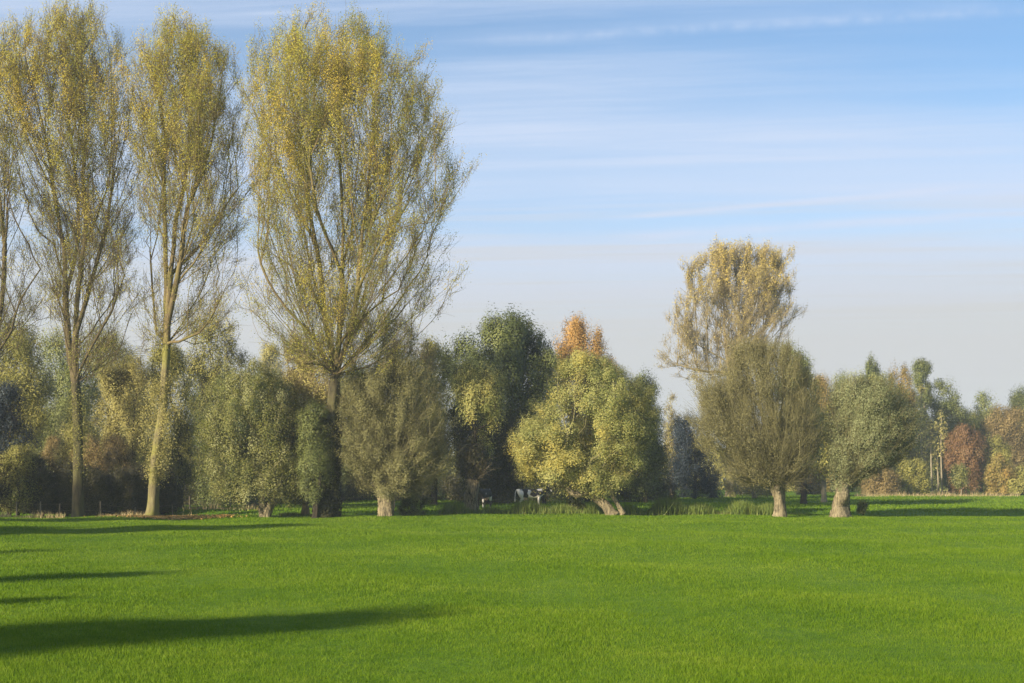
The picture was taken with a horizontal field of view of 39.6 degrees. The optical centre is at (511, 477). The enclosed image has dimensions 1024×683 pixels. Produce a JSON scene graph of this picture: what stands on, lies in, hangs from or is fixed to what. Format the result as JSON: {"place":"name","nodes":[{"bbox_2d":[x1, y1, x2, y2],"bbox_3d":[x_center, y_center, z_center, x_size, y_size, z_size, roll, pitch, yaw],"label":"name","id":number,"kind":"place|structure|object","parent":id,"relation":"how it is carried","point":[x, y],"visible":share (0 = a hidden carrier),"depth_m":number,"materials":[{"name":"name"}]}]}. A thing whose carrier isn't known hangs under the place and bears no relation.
{"place":"outdoors","nodes":[
{"label":"outdoors","id":0,"kind":"place"},
{"bbox_2d":[223,511,435,515],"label":"tall grass","id":1,"kind":"structure","parent":0,"point":[290,513],"depth_m":83.85,"materials":[{"name":"green plant"}]},
{"bbox_2d":[0,481,1023,682],"bbox_3d":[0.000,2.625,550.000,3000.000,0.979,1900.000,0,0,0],"label":"ground","id":2,"kind":"structure","parent":0,"point":[453,665],"depth_m":26.10,"materials":[{"name":"green plant"}]},
{"bbox_2d":[0,456,22,513],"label":"bush","id":3,"kind":"object","parent":2,"relation":"on","point":[4,485],"visible":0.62,"depth_m":84.79,"materials":[{"name":"green plant"}]},
{"bbox_2d":[0,441,43,515],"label":"bush","id":4,"kind":"object","parent":2,"relation":"on","point":[17,457],"visible":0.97,"depth_m":84.57,"materials":[{"name":"green plant"}]},
{"bbox_2d":[0,376,46,514],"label":"leafy tree","id":5,"kind":"object","parent":2,"relation":"on","point":[8,397],"visible":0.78,"depth_m":90.05,"materials":[{"name":"green plant"}]},
{"bbox_2d":[0,15,56,380],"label":"poplar tree","id":6,"kind":"object","parent":2,"relation":"on","point":[4,186],"visible":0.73,"depth_m":84.01,"materials":[{"name":"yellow plant"}]},
{"bbox_2d":[0,367,57,495],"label":"leafy tree","id":7,"kind":"object","parent":2,"relation":"on","point":[35,451],"visible":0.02,"depth_m":125.65,"materials":[{"name":"green plant"}]},
{"bbox_2d":[0,314,62,491],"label":"leafy tree","id":8,"kind":"object","parent":2,"relation":"on","point":[29,375],"visible":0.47,"depth_m":103.39,"materials":[{"name":"green plant"}]},
{"bbox_2d":[17,450,64,515],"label":"bush","id":9,"kind":"object","parent":2,"relation":"on","point":[43,476],"visible":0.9,"depth_m":84.89,"materials":[{"name":"green plant"}]},
{"bbox_2d":[41,432,66,463],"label":"bush","id":10,"kind":"object","parent":2,"relation":"on","point":[50,441],"visible":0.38,"depth_m":94.68,"materials":[{"name":"brown plant"}]},
{"bbox_2d":[47,455,87,515],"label":"bush","id":11,"kind":"object","parent":2,"relation":"on","point":[64,471],"visible":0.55,"depth_m":85.46,"materials":[{"name":"green plant"}]},
{"bbox_2d":[32,323,108,490],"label":"willow tree","id":12,"kind":"object","parent":2,"relation":"on","point":[62,400],"visible":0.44,"depth_m":111.02,"materials":[{"name":"green plant"}]},
{"bbox_2d":[47,405,93,466],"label":"leafy tree","id":13,"kind":"object","parent":2,"relation":"on","point":[62,452],"visible":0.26,"depth_m":92.52,"materials":[{"name":"green plant"}]},
{"bbox_2d":[0,0,162,516],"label":"poplar tree","id":14,"kind":"object","parent":2,"relation":"on","point":[71,93],"visible":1,"depth_m":82.19,"materials":[{"name":"green plant"}]},
{"bbox_2d":[83,461,110,515],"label":"bush","id":15,"kind":"object","parent":2,"relation":"on","point":[98,491],"visible":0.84,"depth_m":86.02,"materials":[{"name":"green plant"}]},
{"bbox_2d":[68,430,139,513],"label":"bush","id":16,"kind":"object","parent":2,"relation":"on","point":[111,452],"visible":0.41,"depth_m":91.66,"materials":[{"name":"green plant"}]},
{"bbox_2d":[79,315,151,465],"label":"leafy tree","id":17,"kind":"object","parent":2,"relation":"on","point":[117,347],"visible":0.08,"depth_m":123.80,"materials":[{"name":"green plant"}]},
{"bbox_2d":[96,464,138,515],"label":"bush","id":18,"kind":"object","parent":2,"relation":"on","point":[121,488],"visible":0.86,"depth_m":87.14,"materials":[{"name":"green plant"}]},
{"bbox_2d":[88,339,170,468],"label":"willow tree","id":19,"kind":"object","parent":2,"relation":"on","point":[116,383],"visible":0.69,"depth_m":97.39,"materials":[{"name":"green plant"}]},
{"bbox_2d":[103,392,175,469],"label":"leafy tree","id":20,"kind":"object","parent":2,"relation":"on","point":[147,438],"visible":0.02,"depth_m":131.40,"materials":[{"name":"green plant"}]},
{"bbox_2d":[123,462,163,514],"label":"bush","id":21,"kind":"object","parent":2,"relation":"on","point":[142,494],"visible":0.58,"depth_m":88.46,"materials":[{"name":"green plant"}]},
{"bbox_2d":[96,513,246,519],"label":"fallen leaves","id":22,"kind":"object","parent":2,"relation":"on","point":[176,517],"visible":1,"depth_m":79.95,"materials":[{"name":"brown plant"}]},
{"bbox_2d":[159,464,185,513],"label":"bush","id":23,"kind":"object","parent":2,"relation":"on","point":[169,496],"visible":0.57,"depth_m":90.59,"materials":[{"name":"green plant"}]},
{"bbox_2d":[143,339,205,507],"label":"leafy tree","id":24,"kind":"object","parent":2,"relation":"on","point":[182,470],"visible":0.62,"depth_m":99.64,"materials":[{"name":"green plant"}]},
{"bbox_2d":[106,2,267,515],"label":"poplar tree","id":25,"kind":"object","parent":2,"relation":"on","point":[195,92],"visible":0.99,"depth_m":81.41,"materials":[{"name":"green plant"}]},
{"bbox_2d":[183,477,211,505],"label":"bush","id":26,"kind":"object","parent":2,"relation":"on","point":[192,502],"visible":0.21,"depth_m":111.20,"materials":[{"name":"green plant"}]},
{"bbox_2d":[171,368,234,476],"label":"leafy tree","id":27,"kind":"object","parent":2,"relation":"on","point":[197,389],"visible":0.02,"depth_m":133.17,"materials":[{"name":"green plant"}]},
{"bbox_2d":[16,496,394,515],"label":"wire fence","id":28,"kind":"object","parent":2,"relation":"on","point":[40,510],"visible":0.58,"depth_m":89.67,"materials":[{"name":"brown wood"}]},
{"bbox_2d":[165,309,260,502],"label":"leafy tree","id":29,"kind":"object","parent":2,"relation":"on","point":[213,373],"visible":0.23,"depth_m":116.92,"materials":[{"name":"green plant"}]},
{"bbox_2d":[189,351,321,516],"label":"willow tree","id":30,"kind":"object","parent":2,"relation":"on","point":[216,434],"visible":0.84,"depth_m":80.13,"materials":[{"name":"green plant"}]},
{"bbox_2d":[189,362,342,506],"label":"leafy tree","id":31,"kind":"object","parent":2,"relation":"on","point":[206,496],"visible":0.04,"depth_m":106.80,"materials":[{"name":"green plant"}]},
{"bbox_2d":[255,338,287,379],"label":"leafy tree","id":32,"kind":"object","parent":2,"relation":"on","point":[270,356],"visible":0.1,"depth_m":214.38,"materials":[{"name":"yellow plant"}]},
{"bbox_2d":[276,328,353,515],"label":"leafy tree","id":33,"kind":"object","parent":2,"relation":"on","point":[310,386],"visible":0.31,"depth_m":84.13,"materials":[{"name":"green plant"}]},
{"bbox_2d":[293,397,338,518],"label":"willow tree","id":34,"kind":"object","parent":2,"relation":"on","point":[313,465],"visible":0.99,"depth_m":78.69,"materials":[{"name":"green plant"}]},
{"bbox_2d":[324,361,379,498],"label":"leafy tree","id":35,"kind":"object","parent":2,"relation":"on","point":[343,474],"visible":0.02,"depth_m":134.65,"materials":[{"name":"green plant"}]},
{"bbox_2d":[338,479,366,501],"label":"bush","id":36,"kind":"object","parent":2,"relation":"on","point":[353,491],"visible":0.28,"depth_m":125.83,"materials":[{"name":"green plant"}]},
{"bbox_2d":[221,0,486,517],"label":"poplar tree","id":37,"kind":"object","parent":2,"relation":"on","point":[340,79],"visible":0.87,"depth_m":78.82,"materials":[{"name":"green plant"}]},
{"bbox_2d":[358,486,401,501],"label":"bush","id":38,"kind":"object","parent":2,"relation":"on","point":[375,498],"visible":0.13,"depth_m":127.31,"materials":[{"name":"green plant"}]},
{"bbox_2d":[340,304,443,496],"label":"leafy tree","id":39,"kind":"object","parent":2,"relation":"on","point":[425,354],"visible":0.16,"depth_m":107.49,"materials":[{"name":"green plant"}]},
{"bbox_2d":[324,348,464,516],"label":"willow tree","id":40,"kind":"object","parent":2,"relation":"on","point":[381,469],"visible":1,"depth_m":79.58,"materials":[{"name":"green plant"}]},
{"bbox_2d":[396,488,435,515],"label":"bush","id":41,"kind":"object","parent":2,"relation":"on","point":[407,502],"visible":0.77,"depth_m":84.23,"materials":[{"name":"green plant"}]},
{"bbox_2d":[393,377,449,498],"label":"leafy tree","id":42,"kind":"object","parent":2,"relation":"on","point":[442,458],"depth_m":139.60,"materials":[{"name":"green plant"}]},
{"bbox_2d":[408,475,442,499],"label":"bush","id":43,"kind":"object","parent":2,"relation":"on","point":[428,496],"visible":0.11,"depth_m":129.26,"materials":[{"name":"green plant"}]},
{"bbox_2d":[413,334,457,504],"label":"leafy tree","id":44,"kind":"object","parent":2,"relation":"on","point":[435,490],"visible":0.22,"depth_m":115.74,"materials":[{"name":"green plant"}]},
{"bbox_2d":[437,471,465,500],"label":"bush","id":45,"kind":"object","parent":2,"relation":"on","point":[445,491],"visible":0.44,"depth_m":130.40,"materials":[{"name":"green plant"}]},
{"bbox_2d":[447,434,496,510],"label":"willow tree","id":46,"kind":"object","parent":2,"relation":"on","point":[474,466],"visible":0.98,"depth_m":91.62,"materials":[{"name":"green plant"}]},
{"bbox_2d":[444,350,512,504],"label":"willow tree","id":47,"kind":"object","parent":2,"relation":"on","point":[485,402],"visible":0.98,"depth_m":95.35,"materials":[{"name":"green plant"}]},
{"bbox_2d":[479,485,491,507],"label":"cow","id":48,"kind":"object","parent":2,"relation":"on","point":[485,495],"visible":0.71,"depth_m":104.13},
{"bbox_2d":[441,399,538,504],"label":"leafy tree","id":49,"kind":"object","parent":2,"relation":"on","point":[490,478],"visible":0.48,"depth_m":115.27,"materials":[{"name":"green plant"}]},
{"bbox_2d":[435,301,557,499],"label":"willow tree","id":50,"kind":"object","parent":2,"relation":"on","point":[514,354],"visible":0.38,"depth_m":118.36,"materials":[{"name":"green plant"}]},
{"bbox_2d":[23,418,983,489],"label":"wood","id":51,"kind":"object","parent":2,"relation":"on","point":[451,468],"visible":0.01,"depth_m":258.56,"materials":[{"name":"green plant"}]},
{"bbox_2d":[0,489,1018,518],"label":"dry grass","id":52,"kind":"structure","parent":2,"relation":"on","point":[251,508],"depth_m":95.95,"materials":[{"name":"plant"}]},
{"bbox_2d":[514,487,552,503],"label":"cow","id":53,"kind":"object","parent":2,"relation":"on","point":[526,493],"visible":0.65,"depth_m":103.28},
{"bbox_2d":[516,344,571,503],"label":"leafy tree","id":54,"kind":"object","parent":2,"relation":"on","point":[549,366],"visible":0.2,"depth_m":117.51,"materials":[{"name":"green plant"}]},
{"bbox_2d":[527,481,562,500],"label":"bush","id":55,"kind":"object","parent":2,"relation":"on","point":[551,499],"visible":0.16,"depth_m":132.49,"materials":[{"name":"green plant"}]},
{"bbox_2d":[92,494,1023,516],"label":"meadow grass","id":56,"kind":"structure","parent":2,"relation":"on","point":[1009,502],"depth_m":112.85,"materials":[{"name":"green plant"}]},
{"bbox_2d":[565,496,587,509],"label":"bush","id":57,"kind":"object","parent":2,"relation":"on","point":[575,502],"visible":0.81,"depth_m":85.68,"materials":[{"name":"green plant"}]},
{"bbox_2d":[557,482,606,500],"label":"bush","id":58,"kind":"object","parent":2,"relation":"on","point":[571,496],"visible":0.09,"depth_m":133.72,"materials":[{"name":"green plant"}]},
{"bbox_2d":[504,343,666,514],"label":"willow tree","id":59,"kind":"object","parent":2,"relation":"on","point":[619,415],"visible":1,"depth_m":81.22,"materials":[{"name":"green plant"}]},
{"bbox_2d":[551,307,625,502],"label":"leafy tree","id":60,"kind":"object","parent":2,"relation":"on","point":[577,334],"visible":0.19,"depth_m":126.98,"materials":[{"name":"orange plant"}]},
{"bbox_2d":[605,433,673,501],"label":"leafy tree","id":61,"kind":"object","parent":2,"relation":"on","point":[626,495],"visible":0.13,"depth_m":124.37,"materials":[{"name":"green plant"}]},
{"bbox_2d":[623,365,674,502],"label":"leafy tree","id":62,"kind":"object","parent":2,"relation":"on","point":[656,456],"visible":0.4,"depth_m":121.41,"materials":[{"name":"green plant"}]},
{"bbox_2d":[642,475,681,499],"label":"bush","id":63,"kind":"object","parent":2,"relation":"on","point":[674,493],"visible":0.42,"depth_m":137.72,"materials":[{"name":"green plant"}]},
{"bbox_2d":[662,388,681,494],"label":"leafy tree","id":64,"kind":"object","parent":2,"relation":"on","point":[671,413],"visible":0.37,"depth_m":149.87,"materials":[{"name":"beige plant"}]},
{"bbox_2d":[615,495,773,515],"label":"tall grass","id":65,"kind":"structure","parent":2,"relation":"on","point":[664,506],"depth_m":84.69,"materials":[{"name":"green plant"}]},
{"bbox_2d":[664,409,727,498],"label":"leafy tree","id":66,"kind":"object","parent":2,"relation":"on","point":[703,484],"visible":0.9,"depth_m":145.27,"materials":[{"name":"green plant"}]},
{"bbox_2d":[654,232,808,496],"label":"poplar tree","id":67,"kind":"object","parent":2,"relation":"on","point":[756,275],"visible":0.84,"depth_m":163.75,"materials":[{"name":"yellow plant"}]},
{"bbox_2d":[687,356,785,497],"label":"leafy tree","id":68,"kind":"object","parent":2,"relation":"on","point":[755,493],"visible":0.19,"depth_m":149.69,"materials":[{"name":"green plant"}]},
{"bbox_2d":[676,327,833,516],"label":"willow tree","id":69,"kind":"object","parent":2,"relation":"on","point":[764,462],"visible":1,"depth_m":79.59,"materials":[{"name":"green plant"}]},
{"bbox_2d":[724,465,820,494],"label":"bush","id":70,"kind":"object","parent":2,"relation":"on","point":[809,491],"visible":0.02,"depth_m":170.97,"materials":[{"name":"green plant"}]},
{"bbox_2d":[785,391,809,491],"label":"leafy tree","id":71,"kind":"object","parent":2,"relation":"on","point":[790,490],"visible":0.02,"depth_m":220.40,"materials":[{"name":"green plant"}]},
{"bbox_2d":[774,336,829,504],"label":"leafy tree","id":72,"kind":"object","parent":2,"relation":"on","point":[803,498],"visible":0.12,"depth_m":117.47,"materials":[{"name":"green plant"}]},
{"bbox_2d":[807,472,828,494],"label":"bush","id":73,"kind":"object","parent":2,"relation":"on","point":[817,482],"visible":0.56,"depth_m":174.37,"materials":[{"name":"green plant"}]},
{"bbox_2d":[810,402,832,502],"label":"young tree","id":74,"kind":"object","parent":2,"relation":"on","point":[822,475],"visible":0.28,"depth_m":127.73,"materials":[{"name":"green plant"}]},
{"bbox_2d":[813,370,837,491],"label":"leafy tree","id":75,"kind":"object","parent":2,"relation":"on","point":[825,388],"visible":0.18,"depth_m":204.14,"materials":[{"name":"green plant"}]},
{"bbox_2d":[828,366,854,491],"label":"leafy tree","id":76,"kind":"object","parent":2,"relation":"on","point":[840,383],"visible":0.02,"depth_m":207.67,"materials":[{"name":"green plant"}]},
{"bbox_2d":[855,500,869,514],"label":"bush","id":77,"kind":"object","parent":2,"relation":"on","point":[862,506],"visible":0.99,"depth_m":83.78,"materials":[{"name":"green plant"}]},
{"bbox_2d":[860,352,885,459],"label":"leafy tree","id":78,"kind":"object","parent":2,"relation":"on","point":[871,367],"visible":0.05,"depth_m":211.58,"materials":[{"name":"green plant"}]},
{"bbox_2d":[813,366,933,517],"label":"willow tree","id":79,"kind":"object","parent":2,"relation":"on","point":[871,416],"visible":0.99,"depth_m":79.70,"materials":[{"name":"green plant"}]},
{"bbox_2d":[857,465,901,494],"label":"bush","id":80,"kind":"object","parent":2,"relation":"on","point":[889,484],"visible":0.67,"depth_m":176.81,"materials":[{"name":"brown plant"}]},
{"bbox_2d":[855,370,908,473],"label":"leafy tree","id":81,"kind":"object","parent":2,"relation":"on","point":[895,469],"visible":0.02,"depth_m":197.44,"materials":[{"name":"green plant"}]},
{"bbox_2d":[885,357,918,492],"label":"leafy tree","id":82,"kind":"object","parent":2,"relation":"on","point":[903,374],"visible":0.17,"depth_m":203.64,"materials":[{"name":"green plant"}]},
{"bbox_2d":[888,390,928,471],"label":"leafy tree","id":83,"kind":"object","parent":2,"relation":"on","point":[914,454],"visible":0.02,"depth_m":221.25,"materials":[{"name":"green plant"}]},
{"bbox_2d":[892,455,933,494],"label":"bush","id":84,"kind":"object","parent":2,"relation":"on","point":[914,480],"visible":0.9,"depth_m":180.98,"materials":[{"name":"green plant"}]},
{"bbox_2d":[911,384,926,460],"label":"birch tree","id":85,"kind":"object","parent":2,"relation":"on","point":[922,389],"visible":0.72,"depth_m":195.91,"materials":[{"name":"green plant"}]},
{"bbox_2d":[910,356,938,477],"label":"birch tree","id":86,"kind":"object","parent":2,"relation":"on","point":[920,369],"visible":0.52,"depth_m":199.58,"materials":[{"name":"green plant"}]},
{"bbox_2d":[918,412,934,477],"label":"birch tree","id":87,"kind":"object","parent":2,"relation":"on","point":[926,448],"visible":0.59,"depth_m":191.92,"materials":[{"name":"green plant"}]},
{"bbox_2d":[923,411,936,493],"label":"birch tree","id":88,"kind":"object","parent":2,"relation":"on","point":[931,442],"visible":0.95,"depth_m":187.90,"materials":[{"name":"green plant"}]},
{"bbox_2d":[932,420,944,491],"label":"birch tree","id":89,"kind":"object","parent":2,"relation":"on","point":[937,451],"visible":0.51,"depth_m":189.89,"materials":[{"name":"green plant"}]},
{"bbox_2d":[934,407,949,493],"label":"birch tree","id":90,"kind":"object","parent":2,"relation":"on","point":[941,436],"visible":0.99,"depth_m":186.90,"materials":[{"name":"green plant"}]},
{"bbox_2d":[914,398,974,491],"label":"leafy tree","id":91,"kind":"object","parent":2,"relation":"on","point":[934,487],"visible":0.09,"depth_m":220.90,"materials":[{"name":"green plant"}]},
{"bbox_2d":[926,377,979,492],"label":"leafy tree","id":92,"kind":"object","parent":2,"relation":"on","point":[955,412],"visible":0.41,"depth_m":201.47,"materials":[{"name":"green plant"}]},
{"bbox_2d":[946,462,970,494],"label":"leafy tree","id":93,"kind":"object","parent":2,"relation":"on","point":[959,477],"visible":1,"depth_m":175.71,"materials":[{"name":"green plant"}]},
{"bbox_2d":[939,421,991,494],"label":"leafy tree","id":94,"kind":"object","parent":2,"relation":"on","point":[966,444],"visible":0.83,"depth_m":185.09,"materials":[{"name":"brown plant"}]},
{"bbox_2d":[967,407,988,491],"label":"leafy tree","id":95,"kind":"object","parent":2,"relation":"on","point":[981,490],"visible":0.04,"depth_m":221.34,"materials":[{"name":"green plant"}]},
{"bbox_2d":[970,386,1008,486],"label":"leafy tree","id":96,"kind":"object","parent":2,"relation":"on","point":[979,406],"visible":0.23,"depth_m":209.75,"materials":[{"name":"green plant"}]},
{"bbox_2d":[978,432,1014,488],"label":"leafy tree","id":97,"kind":"object","parent":2,"relation":"on","point":[996,447],"visible":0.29,"depth_m":187.47,"materials":[{"name":"green plant"}]},
{"bbox_2d":[982,450,1018,494],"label":"bush","id":98,"kind":"object","parent":2,"relation":"on","point":[997,472],"visible":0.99,"depth_m":179.21,"materials":[{"name":"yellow plant"}]},
{"bbox_2d":[979,400,1023,485],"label":"leafy tree","id":99,"kind":"object","parent":2,"relation":"on","point":[1010,419],"visible":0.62,"depth_m":204.84,"materials":[{"name":"brown plant"}]},
{"bbox_2d":[1004,462,1023,494],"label":"bush","id":100,"kind":"object","parent":2,"relation":"on","point":[1019,486],"visible":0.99,"depth_m":178.89,"materials":[{"name":"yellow plant"}]},
{"bbox_2d":[1006,383,1023,462],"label":"leafy tree","id":101,"kind":"object","parent":2,"relation":"on","point":[1017,397],"visible":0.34,"depth_m":213.51,"materials":[{"name":"green plant"}]},
{"bbox_2d":[0,0,1023,477],"label":"sky","id":102,"kind":"structure","parent":0,"point":[882,139],"materials":[{"name":"blue"}]},
{"bbox_2d":[437,497,612,514],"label":"tall grass","id":103,"kind":"structure","parent":0,"point":[528,507],"depth_m":84.43,"materials":[{"name":"green plant"}]},
{"bbox_2d":[787,513,904,516],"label":"tall grass","id":104,"kind":"structure","parent":0,"point":[821,514],"depth_m":85.54,"materials":[{"name":"green plant"}]}
]}

